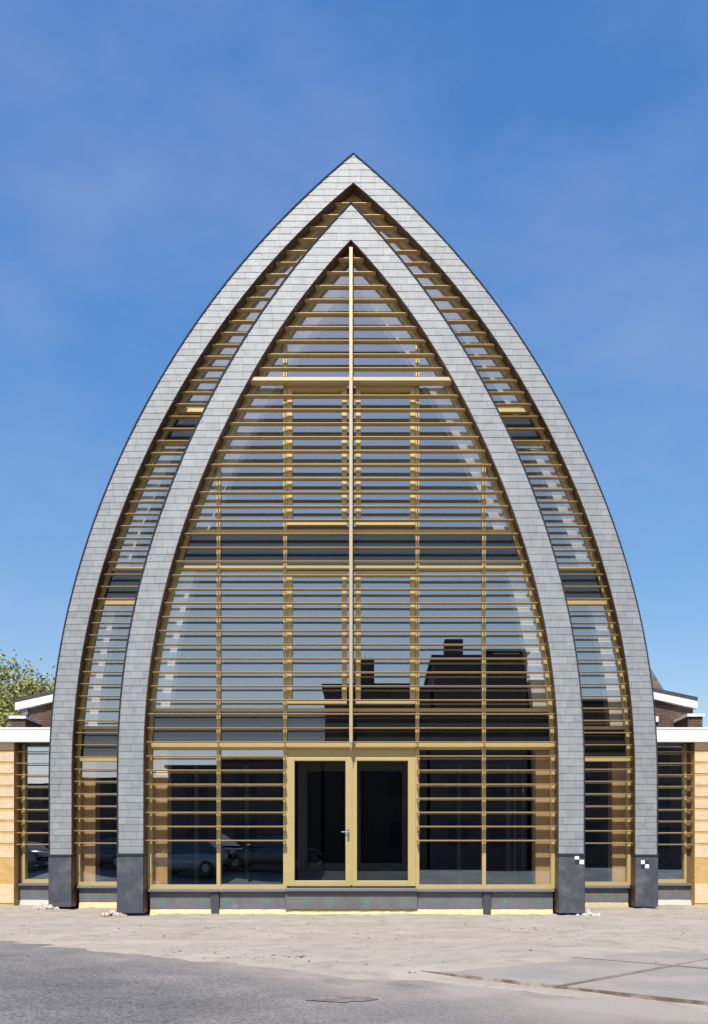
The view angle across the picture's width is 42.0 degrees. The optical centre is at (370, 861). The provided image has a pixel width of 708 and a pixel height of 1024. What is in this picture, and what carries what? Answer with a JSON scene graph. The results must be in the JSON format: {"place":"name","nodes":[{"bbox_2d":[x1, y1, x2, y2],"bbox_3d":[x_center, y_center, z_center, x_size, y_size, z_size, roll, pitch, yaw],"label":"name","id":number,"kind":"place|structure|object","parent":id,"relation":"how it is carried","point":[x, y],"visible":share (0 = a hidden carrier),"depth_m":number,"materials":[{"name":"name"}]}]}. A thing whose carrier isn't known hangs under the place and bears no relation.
{"place":"outdoors","nodes":[
{"label":"outdoors","id":0,"kind":"place"},
{"bbox_2d":[0,649,55,726],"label":"leafy tree","id":1,"kind":"object","parent":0,"point":[8,696],"visible":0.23,"depth_m":42.48,"materials":[{"name":"green plant"}]},
{"bbox_2d":[0,905,707,1011],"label":"sand ground","id":2,"kind":"structure","parent":0,"point":[433,940],"depth_m":11.91,"materials":[{"name":"beige sand"}]},
{"bbox_2d":[33,904,59,909],"bbox_3d":[-6.830,0.965,19.445,0.552,0.137,0.420,0,0,-10],"label":"debris heap","id":3,"kind":"object","parent":2,"relation":"on","point":[45,907],"visible":0.94,"depth_m":19.33,"materials":[{"name":"white stone"}]},
{"bbox_2d":[99,910,127,916],"bbox_3d":[-4.726,0.948,16.877,0.445,0.149,0.441,0,0,-44],"label":"debris heap","id":4,"kind":"object","parent":2,"relation":"on","point":[112,913],"visible":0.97,"depth_m":16.76,"materials":[{"name":"white stone"}]},
{"bbox_2d":[0,152,707,915],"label":"arched building","id":5,"kind":"structure","parent":2,"relation":"on","point":[352,624],"depth_m":19.79,"materials":[{"name":"stone"}]},
{"bbox_2d":[16,744,48,882],"bbox_3d":[-7.488,-1.085,21.255,1.300,3.270,0.310,0,0,0],"label":"wing window","id":6,"kind":"structure","parent":5,"relation":"in","point":[22,751],"depth_m":21.32,"materials":[{"name":"beige wood"}]},
{"bbox_2d":[287,757,350,885],"bbox_3d":[-0.986,-0.767,17.655,1.228,2.463,0.191,0,0,0],"label":"entrance door","id":7,"kind":"structure","parent":5,"relation":"in","point":[291,881],"depth_m":17.63,"materials":[{"name":"beige metal"}]},
{"bbox_2d":[148,253,554,888],"bbox_3d":[-0.368,-5.596,17.706,7.802,12.223,0.133,0,0,0],"label":"curved window frame","id":8,"kind":"structure","parent":5,"relation":"in","point":[179,568],"depth_m":17.65,"materials":[{"name":"beige wood"}]},
{"bbox_2d":[77,194,630,884],"bbox_3d":[-0.368,-7.034,20.155,12.091,15.098,0.130,0,0,0],"label":"curved window frame","id":9,"kind":"structure","parent":5,"relation":"in","point":[353,198],"depth_m":20.10,"materials":[{"name":"beige wood"}]},
{"bbox_2d":[351,757,415,885],"bbox_3d":[0.250,-0.767,17.688,1.228,2.463,0.125,0,0,0],"label":"entrance door","id":10,"kind":"structure","parent":5,"relation":"in","point":[411,881],"depth_m":17.63,"materials":[{"name":"beige metal"}]},
{"bbox_2d":[504,771,525,883],"bbox_3d":[3.163,-0.735,20.200,0.475,2.530,0.050,0,0,0],"label":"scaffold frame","id":11,"kind":"object","parent":5,"relation":"on","point":[514,878],"visible":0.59,"depth_m":20.18,"materials":[{"name":"metal"}]},
{"bbox_2d":[575,856,583,863],"bbox_3d":[3.927,-0.043,17.321,0.172,0.172,0.006,0,0,0],"label":"survey target","id":12,"kind":"object","parent":5,"relation":"attached to","point":[579,859],"visible":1,"depth_m":17.32},
{"bbox_2d":[641,860,648,867],"bbox_3d":[5.889,0.049,19.761,0.172,0.172,0.006,0,0,0],"label":"survey target","id":13,"kind":"object","parent":5,"relation":"attached to","point":[644,863],"visible":1,"depth_m":19.76},
{"bbox_2d":[658,744,692,882],"bbox_3d":[6.752,-1.085,21.255,1.300,3.270,0.310,0,0,0],"label":"wing window","id":14,"kind":"structure","parent":5,"relation":"in","point":[686,751],"depth_m":21.28,"materials":[{"name":"beige wood"}]},
{"bbox_2d":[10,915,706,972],"bbox_3d":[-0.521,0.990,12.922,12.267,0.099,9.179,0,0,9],"label":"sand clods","id":15,"kind":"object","parent":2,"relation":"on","point":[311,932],"visible":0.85,"depth_m":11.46,"materials":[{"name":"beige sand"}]},
{"bbox_2d":[418,956,671,988],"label":"pavement slab","id":16,"kind":"structure","parent":2,"relation":"on","point":[557,975],"depth_m":8.13,"materials":[{"name":"concrete"}]},
{"bbox_2d":[576,909,600,915],"bbox_3d":[4.033,0.944,16.989,0.413,0.149,0.296,0,0,-12],"label":"debris heap","id":17,"kind":"object","parent":2,"relation":"on","point":[588,913],"visible":0.9,"depth_m":16.94,"materials":[{"name":"white stone"}]},
{"bbox_2d":[561,966,707,1005],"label":"pavement slab","id":18,"kind":"structure","parent":2,"relation":"on","point":[682,984],"depth_m":7.33,"materials":[{"name":"concrete"}]},
{"bbox_2d":[594,951,707,965],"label":"pavement slab","id":19,"kind":"structure","parent":2,"relation":"on","point":[672,958],"depth_m":9.45,"materials":[{"name":"concrete"}]},
{"bbox_2d":[673,959,707,967],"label":"pavement slab","id":20,"kind":"structure","parent":2,"relation":"on","point":[703,963],"depth_m":8.78,"materials":[{"name":"concrete"}]},
{"bbox_2d":[0,941,707,1023],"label":"road","id":21,"kind":"structure","parent":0,"point":[39,984],"depth_m":6.75,"materials":[{"name":"grey asphalt"}]},
{"bbox_2d":[306,996,375,1001],"bbox_3d":[-0.213,1.002,6.743,0.540,0.001,0.317,0,0,0],"label":"manhole cover","id":22,"kind":"object","parent":21,"relation":"on","point":[338,998],"visible":1,"depth_m":6.76,"materials":[{"name":"grey metal"}]},
{"bbox_2d":[0,0,707,726],"label":"sky","id":23,"kind":"structure","parent":0,"point":[559,148],"materials":[{"name":"blue"}]},
{"bbox_2d":[9,668,704,726],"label":"house roof","id":24,"kind":"structure","parent":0,"point":[673,709],"depth_m":35.78,"materials":[{"name":"stone"}]}
]}

